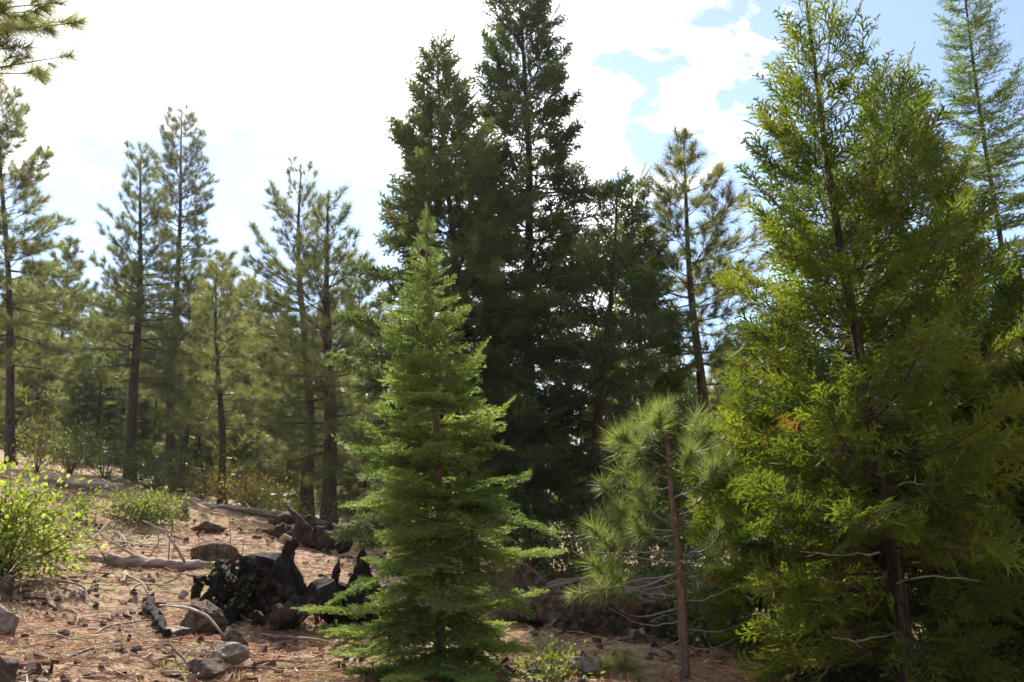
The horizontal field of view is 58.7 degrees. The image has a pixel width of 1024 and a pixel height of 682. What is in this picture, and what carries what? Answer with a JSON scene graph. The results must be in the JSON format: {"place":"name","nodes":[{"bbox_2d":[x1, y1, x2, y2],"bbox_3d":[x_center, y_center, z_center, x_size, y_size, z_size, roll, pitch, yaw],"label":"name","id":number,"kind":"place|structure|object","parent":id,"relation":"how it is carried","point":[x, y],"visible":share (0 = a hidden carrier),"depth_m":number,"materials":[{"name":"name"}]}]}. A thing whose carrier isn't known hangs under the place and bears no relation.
{"place":"outdoors","nodes":[
{"label":"outdoors","id":0,"kind":"place"},
{"bbox_2d":[0,449,1021,681],"bbox_3d":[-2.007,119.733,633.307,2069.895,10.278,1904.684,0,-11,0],"label":"ground","id":1,"kind":"structure","parent":0,"point":[542,639],"depth_m":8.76,"materials":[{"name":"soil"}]},
{"bbox_2d":[0,575,14,602],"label":"rock","id":2,"kind":"object","parent":1,"relation":"on","point":[7,583],"visible":0.85,"depth_m":8.24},
{"bbox_2d":[0,657,17,681],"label":"rock","id":3,"kind":"object","parent":1,"relation":"on","point":[8,669],"visible":1,"depth_m":5.25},
{"bbox_2d":[0,603,18,633],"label":"rock","id":4,"kind":"object","parent":1,"relation":"on","point":[9,620],"visible":0.9,"depth_m":7.26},
{"bbox_2d":[0,274,56,439],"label":"pine tree","id":5,"kind":"object","parent":1,"relation":"on","point":[2,388],"visible":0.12,"depth_m":46.57,"materials":[{"name":"green plant"}]},
{"bbox_2d":[0,257,60,414],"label":"pine tree","id":6,"kind":"object","parent":1,"relation":"on","point":[2,366],"visible":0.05,"depth_m":55.99,"materials":[{"name":"green plant"}]},
{"bbox_2d":[0,318,74,452],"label":"pine tree","id":7,"kind":"object","parent":1,"relation":"on","point":[26,378],"visible":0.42,"depth_m":34.00,"materials":[{"name":"green plant"}]},
{"bbox_2d":[0,403,79,474],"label":"golden shrub","id":8,"kind":"object","parent":1,"relation":"on","point":[40,456],"visible":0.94,"depth_m":23.94,"materials":[{"name":"green plant"}]},
{"bbox_2d":[22,593,58,610],"bbox_3d":[-4.307,2.395,8.346,0.500,0.146,0.104,-4,-12,20],"label":"stick","id":9,"kind":"object","parent":1,"relation":"on","point":[45,599],"visible":0.98,"depth_m":8.37,"materials":[{"name":"wood"}]},
{"bbox_2d":[39,477,61,488],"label":"rock","id":10,"kind":"object","parent":1,"relation":"on","point":[51,480],"visible":0.46,"depth_m":20.95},
{"bbox_2d":[0,0,102,94],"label":"pine tree","id":11,"kind":"object","parent":1,"relation":"on","point":[9,27],"visible":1,"depth_m":6.63,"materials":[{"name":"green plant"}]},
{"bbox_2d":[0,433,111,579],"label":"leafy bush","id":12,"kind":"object","parent":1,"relation":"on","point":[13,529],"visible":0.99,"depth_m":9.16,"materials":[{"name":"green plant"}]},
{"bbox_2d":[0,81,113,465],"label":"pine tree","id":13,"kind":"object","parent":1,"relation":"on","point":[9,322],"visible":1,"depth_m":25.90,"materials":[{"name":"green plant"}]},
{"bbox_2d":[15,233,107,439],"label":"pine tree","id":14,"kind":"object","parent":1,"relation":"on","point":[79,264],"visible":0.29,"depth_m":45.04,"materials":[{"name":"green plant"}]},
{"bbox_2d":[26,412,127,473],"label":"bush","id":15,"kind":"object","parent":1,"relation":"on","point":[70,469],"visible":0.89,"depth_m":26.83,"materials":[{"name":"green plant"}]},
{"bbox_2d":[48,350,107,463],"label":"pine tree","id":16,"kind":"object","parent":1,"relation":"on","point":[71,393],"visible":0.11,"depth_m":40.08,"materials":[{"name":"green plant"}]},
{"bbox_2d":[53,480,107,519],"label":"leafy bush","id":17,"kind":"object","parent":1,"relation":"on","point":[82,504],"visible":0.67,"depth_m":14.73,"materials":[{"name":"green plant"}]},
{"bbox_2d":[58,477,123,491],"bbox_3d":[-9.920,3.368,21.326,1.654,0.334,0.301,0,-11,0],"label":"fallen log","id":18,"kind":"object","parent":1,"relation":"on","point":[83,484],"visible":0.81,"depth_m":21.24,"materials":[{"name":"brown wood"}]},
{"bbox_2d":[63,642,130,657],"bbox_3d":[-3.071,2.292,6.792,0.058,0.059,0.942,-1,-11,6],"label":"stick","id":19,"kind":"object","parent":1,"relation":"on","point":[85,650],"visible":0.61,"depth_m":6.59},
{"bbox_2d":[58,297,138,461],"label":"pine tree","id":20,"kind":"object","parent":1,"relation":"on","point":[87,394],"visible":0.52,"depth_m":38.12,"materials":[{"name":"green plant"}]},
{"bbox_2d":[69,284,146,436],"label":"pine tree","id":21,"kind":"object","parent":1,"relation":"on","point":[110,342],"visible":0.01,"depth_m":58.57,"materials":[{"name":"green plant"}]},
{"bbox_2d":[72,421,150,479],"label":"bush","id":22,"kind":"object","parent":1,"relation":"on","point":[99,463],"visible":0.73,"depth_m":27.82,"materials":[{"name":"green plant"}]},
{"bbox_2d":[94,619,148,633],"bbox_3d":[-3.377,2.487,7.924,0.077,0.080,0.643,-4,-12,21],"label":"stick","id":23,"kind":"object","parent":1,"relation":"on","point":[103,628],"visible":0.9,"depth_m":7.88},
{"bbox_2d":[95,259,154,464],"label":"pine tree","id":24,"kind":"object","parent":1,"relation":"on","point":[124,357],"visible":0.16,"depth_m":46.29,"materials":[{"name":"green plant"}]},
{"bbox_2d":[100,351,164,464],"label":"pine tree","id":25,"kind":"object","parent":1,"relation":"on","point":[120,408],"visible":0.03,"depth_m":49.55,"materials":[{"name":"green plant"}]},
{"bbox_2d":[51,505,214,572],"bbox_3d":[-4.730,2.373,10.942,3.081,0.827,0.576,2,-11,-9],"label":"fallen log","id":26,"kind":"object","parent":1,"relation":"on","point":[135,560],"visible":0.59,"depth_m":10.88,"materials":[{"name":"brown wood"}]},
{"bbox_2d":[70,136,204,479],"bbox_3d":[-12.512,-1.084,30.845,4.437,12.251,4.381,5,-12,-26],"label":"pine tree","id":27,"kind":"object","parent":1,"relation":"on","point":[140,300],"visible":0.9,"depth_m":30.61,"materials":[{"name":"green plant"}]},
{"bbox_2d":[87,463,201,526],"bbox_3d":[-6.284,2.676,15.703,1.854,1.099,1.827,0,-11,0],"label":"round shrub","id":28,"kind":"object","parent":1,"relation":"on","point":[145,506],"visible":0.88,"depth_m":15.41,"materials":[{"name":"green plant"}]},
{"bbox_2d":[116,321,192,467],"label":"pine tree","id":29,"kind":"object","parent":1,"relation":"on","point":[148,428],"visible":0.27,"depth_m":43.55,"materials":[{"name":"green plant"}]},
{"bbox_2d":[142,595,170,636],"bbox_3d":[-3.264,2.485,8.293,0.150,0.262,1.512,6,-12,-28],"label":"bark slab","id":30,"kind":"object","parent":1,"relation":"on","point":[153,610],"depth_m":8.13,"materials":[{"name":"grey wood"}]},
{"bbox_2d":[105,451,212,492],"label":"bush","id":31,"kind":"object","parent":1,"relation":"on","point":[151,475],"visible":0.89,"depth_m":25.60,"materials":[{"name":"green plant"}]},
{"bbox_2d":[112,103,240,482],"bbox_3d":[-13.317,-2.238,36.798,5.509,16.257,5.024,0,-11,0],"label":"pine tree","id":32,"kind":"object","parent":1,"relation":"on","point":[172,161],"visible":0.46,"depth_m":37.34,"materials":[{"name":"green plant"}]},
{"bbox_2d":[157,626,196,639],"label":"rock","id":33,"kind":"object","parent":1,"relation":"on","point":[180,630],"visible":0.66,"depth_m":7.71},
{"bbox_2d":[164,643,191,673],"bbox_3d":[-2.469,2.323,6.701,0.038,0.123,1.024,6,-13,-30],"label":"stick","id":34,"kind":"object","parent":1,"relation":"on","point":[179,654],"visible":0.96,"depth_m":6.61,"materials":[{"name":"wood"}]},
{"bbox_2d":[167,505,189,520],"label":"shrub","id":35,"kind":"object","parent":1,"relation":"on","point":[184,512],"visible":0.38,"depth_m":18.51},
{"bbox_2d":[147,268,236,492],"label":"pine tree","id":36,"kind":"object","parent":1,"relation":"on","point":[187,284],"visible":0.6,"depth_m":30.22,"materials":[{"name":"green plant"}]},
{"bbox_2d":[153,343,236,484],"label":"pine tree","id":37,"kind":"object","parent":1,"relation":"on","point":[194,432],"visible":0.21,"depth_m":37.52,"materials":[{"name":"green plant"}]},
{"bbox_2d":[154,453,235,500],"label":"golden shrub","id":38,"kind":"object","parent":1,"relation":"on","point":[207,486],"visible":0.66,"depth_m":26.66,"materials":[{"name":"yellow plant"}]},
{"bbox_2d":[190,583,203,600],"bbox_3d":[-3.303,2.636,9.541,0.143,0.284,0.114,0,-11,0],"label":"charred stub","id":39,"kind":"object","parent":1,"relation":"on","point":[196,590],"visible":0.41,"depth_m":9.52,"materials":[{"name":"brown wood"}]},
{"bbox_2d":[180,599,226,635],"bbox_3d":[-2.685,2.446,7.934,0.410,0.369,0.325,0,-11,0],"label":"rock","id":40,"kind":"object","parent":1,"relation":"on","point":[202,624],"visible":0.79,"depth_m":7.85,"materials":[{"name":"stone"}]},
{"bbox_2d":[186,657,227,677],"bbox_3d":[-2.132,2.275,6.328,0.269,0.140,0.215,0,-11,0],"label":"rock","id":41,"kind":"object","parent":1,"relation":"on","point":[214,667],"visible":0.96,"depth_m":6.29,"materials":[{"name":"stone"}]},
{"bbox_2d":[191,521,226,533],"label":"rock","id":42,"kind":"object","parent":1,"relation":"on","point":[206,527],"visible":0.72,"depth_m":15.40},
{"bbox_2d":[161,249,261,466],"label":"pine tree","id":43,"kind":"object","parent":1,"relation":"on","point":[229,257],"visible":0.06,"depth_m":49.13,"materials":[{"name":"green plant"}]},
{"bbox_2d":[190,541,241,560],"bbox_3d":[-4.000,2.856,12.250,0.619,0.324,0.495,0,-11,0],"label":"rock","id":44,"kind":"object","parent":1,"relation":"on","point":[213,550],"visible":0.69,"depth_m":12.09,"materials":[{"name":"stone"}]},
{"bbox_2d":[171,251,272,503],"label":"pine tree","id":45,"kind":"object","parent":1,"relation":"on","point":[201,395],"visible":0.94,"depth_m":27.15,"materials":[{"name":"green plant"}]},
{"bbox_2d":[211,641,248,665],"bbox_3d":[-2.111,2.350,6.754,0.318,0.235,0.208,-9,-14,38],"label":"rock","id":46,"kind":"object","parent":1,"relation":"on","point":[234,653],"visible":0.65,"depth_m":6.70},
{"bbox_2d":[191,499,273,517],"bbox_3d":[-8.185,4.520,24.613,4.738,0.731,0.586,-5,-12,25],"label":"fallen log","id":47,"kind":"object","parent":1,"relation":"on","point":[207,504],"visible":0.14,"depth_m":24.36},
{"bbox_2d":[220,629,248,645],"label":"rock","id":48,"kind":"object","parent":1,"relation":"on","point":[232,635],"visible":0.67,"depth_m":7.43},
{"bbox_2d":[159,604,222,634],"bbox_3d":[-2.798,2.394,7.843,1.123,0.207,0.076,-10,-15,41],"label":"stick","id":49,"kind":"object","parent":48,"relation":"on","point":[207,616],"visible":1,"depth_m":7.67,"materials":[{"name":"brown wood"}]},
{"bbox_2d":[210,269,277,442],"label":"pine tree","id":50,"kind":"object","parent":1,"relation":"on","point":[247,303],"visible":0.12,"depth_m":44.67,"materials":[{"name":"green plant"}]},
{"bbox_2d":[209,504,282,515],"bbox_3d":[-6.590,4.435,23.444,2.515,0.463,0.193,-1,-11,5],"label":"fallen log","id":51,"kind":"object","parent":1,"relation":"on","point":[239,508],"visible":0.68,"depth_m":23.42,"materials":[{"name":"brown wood"}]},
{"bbox_2d":[196,452,305,509],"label":"golden shrub","id":52,"kind":"object","parent":1,"relation":"on","point":[248,486],"visible":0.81,"depth_m":24.54,"materials":[{"name":"green plant"}]},
{"bbox_2d":[193,534,319,627],"bbox_3d":[-2.339,2.263,8.492,1.277,0.919,0.979,-3,-11,16],"label":"charred stump","id":53,"kind":"object","parent":1,"relation":"on","point":[277,577],"visible":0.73,"depth_m":8.41,"materials":[{"name":"brown wood"}]},
{"bbox_2d":[200,559,254,610],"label":"dry plant","id":54,"kind":"object","parent":53,"relation":"on","point":[233,580],"visible":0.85,"depth_m":8.26,"materials":[{"name":"green plant"}]},
{"bbox_2d":[210,320,302,499],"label":"pine tree","id":55,"kind":"object","parent":1,"relation":"on","point":[232,439],"visible":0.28,"depth_m":35.68,"materials":[{"name":"green plant"}]},
{"bbox_2d":[234,317,321,494],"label":"pine tree","id":56,"kind":"object","parent":1,"relation":"on","point":[281,328],"visible":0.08,"depth_m":39.66,"materials":[{"name":"green plant"}]},
{"bbox_2d":[239,481,320,518],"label":"bush","id":57,"kind":"object","parent":1,"relation":"on","point":[266,505],"visible":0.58,"depth_m":23.56,"materials":[{"name":"green plant"}]},
{"bbox_2d":[257,659,324,664],"bbox_3d":[-1.663,2.400,6.805,0.085,0.051,0.609,-10,-15,42],"label":"stick","id":58,"kind":"object","parent":1,"relation":"on","point":[278,660],"visible":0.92,"depth_m":6.84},
{"bbox_2d":[229,154,361,515],"bbox_3d":[-6.146,-0.223,26.551,4.002,10.917,4.070,0,-11,0],"label":"pine tree","id":59,"kind":"object","parent":1,"relation":"on","point":[270,292],"visible":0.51,"depth_m":26.32,"materials":[{"name":"green plant"}]},
{"bbox_2d":[253,522,352,554],"bbox_3d":[-3.666,3.357,15.531,2.150,0.529,0.431,-5,-12,22],"label":"fallen log","id":60,"kind":"object","parent":1,"relation":"on","point":[317,538],"visible":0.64,"depth_m":15.25,"materials":[{"name":"brown wood"}]},
{"bbox_2d":[286,504,310,531],"bbox_3d":[-3.650,3.091,15.535,0.574,0.626,0.274,-2,-11,12],"label":"root stub","id":61,"kind":"object","parent":60,"relation":"on","point":[305,525],"visible":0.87,"depth_m":15.51,"materials":[{"name":"brown wood"}]},
{"bbox_2d":[268,511,334,530],"bbox_3d":[-3.720,3.202,16.032,1.277,0.415,0.312,-3,-11,15],"label":"fallen log","id":62,"kind":"object","parent":60,"relation":"on","point":[287,518],"visible":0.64,"depth_m":15.98,"materials":[{"name":"brown wood"}]},
{"bbox_2d":[263,633,347,647],"bbox_3d":[-1.739,2.530,7.700,0.920,0.072,0.078,-6,-12,27],"label":"stick","id":63,"kind":"object","parent":1,"relation":"on","point":[292,637],"visible":0.88,"depth_m":7.77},
{"bbox_2d":[245,181,387,527],"bbox_3d":[-4.666,0.334,23.350,3.935,9.389,3.704,-9,-14,38],"label":"pine tree","id":64,"kind":"object","parent":1,"relation":"on","point":[331,456],"visible":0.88,"depth_m":23.16,"materials":[{"name":"green plant"}]},
{"bbox_2d":[266,547,394,631],"bbox_3d":[-1.741,2.400,8.590,1.383,0.880,0.706,9,-14,-38],"label":"charred log","id":65,"kind":"object","parent":1,"relation":"on","point":[319,592],"visible":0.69,"depth_m":8.46,"materials":[{"name":"brown wood"}]},
{"bbox_2d":[297,255,398,515],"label":"pine tree","id":66,"kind":"object","parent":1,"relation":"on","point":[366,287],"visible":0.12,"depth_m":38.42,"materials":[{"name":"green plant"}]},
{"bbox_2d":[311,482,412,534],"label":"undergrowth bush","id":67,"kind":"object","parent":1,"relation":"on","point":[349,516],"visible":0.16,"depth_m":20.39,"materials":[{"name":"green plant"}]},
{"bbox_2d":[337,362,390,517],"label":"pine tree","id":68,"kind":"object","parent":1,"relation":"on","point":[355,484],"visible":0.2,"depth_m":29.31,"materials":[{"name":"green plant"}]},
{"bbox_2d":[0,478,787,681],"bbox_3d":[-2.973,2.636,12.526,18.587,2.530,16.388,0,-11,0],"label":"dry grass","id":69,"kind":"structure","parent":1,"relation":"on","point":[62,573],"depth_m":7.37,"materials":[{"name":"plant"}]},
{"bbox_2d":[10,486,815,681],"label":"twig litter","id":70,"kind":"object","parent":1,"relation":"on","point":[187,652],"visible":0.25,"depth_m":7.22,"materials":[{"name":"brown wood"}]},
{"bbox_2d":[291,202,567,681],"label":"fir tree","id":71,"kind":"object","parent":1,"relation":"on","point":[422,561],"visible":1,"depth_m":6.74,"materials":[{"name":"green plant"}]},
{"bbox_2d":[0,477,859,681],"bbox_3d":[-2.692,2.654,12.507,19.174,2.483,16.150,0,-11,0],"label":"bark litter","id":72,"kind":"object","parent":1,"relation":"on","point":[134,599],"visible":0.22,"depth_m":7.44,"materials":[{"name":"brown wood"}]},
{"bbox_2d":[0,380,909,542],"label":"undergrowth","id":73,"kind":"object","parent":1,"relation":"on","point":[214,457],"visible":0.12,"depth_m":29.56,"materials":[{"name":"green plant"}]},
{"bbox_2d":[323,29,587,575],"bbox_3d":[-0.880,-0.755,15.465,4.246,9.781,4.044,-5,-12,25],"label":"cedar tree","id":74,"kind":"object","parent":1,"relation":"on","point":[484,236],"visible":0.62,"depth_m":14.99,"materials":[{"name":"green plant"}]},
{"bbox_2d":[1,327,934,500],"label":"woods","id":75,"kind":"object","parent":1,"relation":"on","point":[558,424],"depth_m":72.83,"materials":[{"name":"plant"}]},
{"bbox_2d":[491,562,546,623],"bbox_3d":[0.108,2.478,8.891,0.624,0.642,0.492,0,-11,0],"label":"rock","id":76,"kind":"object","parent":1,"relation":"on","point":[525,576],"visible":0.41,"depth_m":8.79,"materials":[{"name":"stone"}]},
{"bbox_2d":[427,0,666,571],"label":"cedar tree","id":77,"kind":"object","parent":1,"relation":"on","point":[507,91],"visible":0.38,"depth_m":16.93,"materials":[{"name":"green plant"}]},
{"bbox_2d":[499,631,604,681],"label":"leafy sprig","id":78,"kind":"object","parent":1,"relation":"on","point":[557,655],"visible":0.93,"depth_m":6.79,"materials":[{"name":"green plant"}]},
{"bbox_2d":[476,503,630,593],"bbox_3d":[0.505,2.808,12.315,2.427,1.219,2.368,0,-11,0],"label":"undergrowth bush","id":79,"kind":"object","parent":1,"relation":"on","point":[551,577],"visible":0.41,"depth_m":12.14,"materials":[{"name":"green plant"}]},
{"bbox_2d":[543,612,572,633],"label":"rock","id":80,"kind":"object","parent":1,"relation":"on","point":[562,621],"visible":0.5,"depth_m":8.37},
{"bbox_2d":[513,500,631,555],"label":"undergrowth bush","id":81,"kind":"object","parent":1,"relation":"on","point":[550,524],"visible":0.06,"depth_m":20.48,"materials":[{"name":"green plant"}]},
{"bbox_2d":[568,656,600,676],"bbox_3d":[0.560,2.511,7.027,0.249,0.172,0.197,0,-11,0],"label":"rock","id":82,"kind":"object","parent":1,"relation":"on","point":[585,665],"visible":0.82,"depth_m":6.95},
{"bbox_2d":[506,576,675,636],"bbox_3d":[0.751,2.592,8.767,1.640,0.654,0.738,0,-11,0],"label":"rock outcrop","id":83,"kind":"object","parent":1,"relation":"on","point":[594,619],"visible":0.64,"depth_m":8.49,"materials":[{"name":"stone"}]},
{"bbox_2d":[500,170,703,575],"bbox_3d":[1.542,0.664,14.037,3.052,6.660,3.055,-9,-14,39],"label":"cedar tree","id":84,"kind":"object","parent":1,"relation":"on","point":[644,282],"visible":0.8,"depth_m":13.80,"materials":[{"name":"green plant"}]},
{"bbox_2d":[594,650,616,678],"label":"pine seedling","id":85,"kind":"object","parent":1,"relation":"on","point":[604,661],"visible":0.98,"depth_m":6.94,"materials":[{"name":"green plant"}]},
{"bbox_2d":[528,520,697,582],"bbox_3d":[1.347,2.829,11.536,2.089,1.094,2.145,3,-12,-17],"label":"undergrowth bush","id":86,"kind":"object","parent":1,"relation":"on","point":[571,573],"visible":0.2,"depth_m":11.66,"materials":[{"name":"green plant"}]},
{"bbox_2d":[601,643,649,681],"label":"pine seedling","id":87,"kind":"object","parent":1,"relation":"on","point":[622,666],"visible":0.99,"depth_m":6.92,"materials":[{"name":"green plant"}]},
{"bbox_2d":[626,628,645,643],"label":"rock","id":88,"kind":"object","parent":1,"relation":"on","point":[638,635],"visible":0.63,"depth_m":8.11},
{"bbox_2d":[587,164,707,565],"bbox_3d":[2.856,0.474,19.197,2.624,8.886,2.895,5,-12,-22],"label":"cedar tree","id":89,"kind":"object","parent":1,"relation":"on","point":[672,378],"visible":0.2,"depth_m":18.88,"materials":[{"name":"green plant"}]},
{"bbox_2d":[560,389,741,680],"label":"pine sapling","id":90,"kind":"object","parent":1,"relation":"on","point":[661,415],"visible":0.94,"depth_m":7.02,"materials":[{"name":"green plant"}]},
{"bbox_2d":[602,523,722,615],"bbox_3d":[1.831,2.756,10.844,1.920,1.172,1.612,-3,-11,17],"label":"undergrowth bush","id":91,"kind":"object","parent":1,"relation":"on","point":[687,566],"visible":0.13,"depth_m":10.74,"materials":[{"name":"green plant"}]},
{"bbox_2d":[636,333,699,507],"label":"pine tree","id":92,"kind":"object","parent":1,"relation":"on","point":[678,364],"visible":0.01,"depth_m":33.69,"materials":[{"name":"green plant"}]},
{"bbox_2d":[644,615,692,643],"bbox_3d":[1.598,2.954,9.144,0.446,0.382,0.395,-8,-14,37],"label":"rock","id":93,"kind":"object","parent":1,"relation":"on","point":[654,621],"visible":0.24,"depth_m":9.05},
{"bbox_2d":[608,495,736,580],"bbox_3d":[2.904,3.460,16.465,2.830,1.740,2.837,0,-11,0],"label":"undergrowth bush","id":94,"kind":"object","parent":1,"relation":"on","point":[688,528],"visible":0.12,"depth_m":16.37,"materials":[{"name":"green plant"}]},
{"bbox_2d":[663,373,722,537],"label":"cedar tree","id":95,"kind":"object","parent":1,"relation":"on","point":[682,419],"visible":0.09,"depth_m":27.90,"materials":[{"name":"green plant"}]},
{"bbox_2d":[622,120,773,563],"bbox_3d":[4.031,-0.060,19.313,3.617,10.019,3.482,0,-11,0],"label":"pine tree","id":96,"kind":"object","parent":1,"relation":"on","point":[696,267],"visible":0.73,"depth_m":19.32,"materials":[{"name":"green plant"}]},
{"bbox_2d":[641,519,775,579],"bbox_3d":[3.681,3.344,14.506,3.067,1.468,2.670,0,-11,0],"label":"undergrowth bush","id":97,"kind":"object","parent":1,"relation":"on","point":[691,564],"visible":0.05,"depth_m":14.62,"materials":[{"name":"green plant"}]},
{"bbox_2d":[642,546,779,653],"bbox_3d":[1.829,2.465,8.662,1.848,1.054,1.379,-5,-12,23],"label":"undergrowth bush","id":98,"kind":"object","parent":1,"relation":"on","point":[693,615],"visible":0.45,"depth_m":8.51,"materials":[{"name":"green plant"}]},
{"bbox_2d":[646,557,776,627],"bbox_3d":[2.478,2.861,10.433,2.025,1.080,1.769,0,-11,0],"label":"undergrowth bush","id":99,"kind":"object","parent":1,"relation":"on","point":[703,597],"visible":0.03,"depth_m":10.35,"materials":[{"name":"green plant"}]},
{"bbox_2d":[683,344,766,524],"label":"pine tree","id":100,"kind":"object","parent":1,"relation":"on","point":[713,396],"visible":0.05,"depth_m":29.75,"materials":[{"name":"green plant"}]},
{"bbox_2d":[681,297,891,681],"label":"cedar tree","id":101,"kind":"object","parent":1,"relation":"on","point":[733,596],"visible":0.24,"depth_m":7.93,"materials":[{"name":"green plant"}]},
{"bbox_2d":[737,618,896,681],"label":"bush","id":102,"kind":"object","parent":1,"relation":"on","point":[828,678],"visible":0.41,"depth_m":7.20,"materials":[{"name":"green plant"}]},
{"bbox_2d":[666,0,1023,681],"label":"cedar tree","id":103,"kind":"object","parent":1,"relation":"on","point":[831,596],"visible":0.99,"depth_m":6.37,"materials":[{"name":"green plant"}]},
{"bbox_2d":[786,41,1023,658],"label":"cedar tree","id":104,"kind":"object","parent":1,"relation":"on","point":[951,178],"visible":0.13,"depth_m":8.33,"materials":[{"name":"green plant"}]},
{"bbox_2d":[857,625,1023,681],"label":"bush","id":105,"kind":"object","parent":1,"relation":"on","point":[990,651],"visible":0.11,"depth_m":6.64,"materials":[{"name":"green plant"}]},
{"bbox_2d":[906,245,1023,681],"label":"cedar tree","id":106,"kind":"object","parent":1,"relation":"on","point":[1005,301],"visible":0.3,"depth_m":7.30,"materials":[{"name":"green plant"}]},
{"bbox_2d":[924,0,1023,423],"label":"fir tree","id":107,"kind":"object","parent":1,"relation":"on","point":[989,165],"visible":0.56,"depth_m":12.13,"materials":[{"name":"plant"}]},
{"bbox_2d":[0,0,1023,493],"label":"sky","id":108,"kind":"structure","parent":0,"point":[267,81],"materials":[{"name":"white"}]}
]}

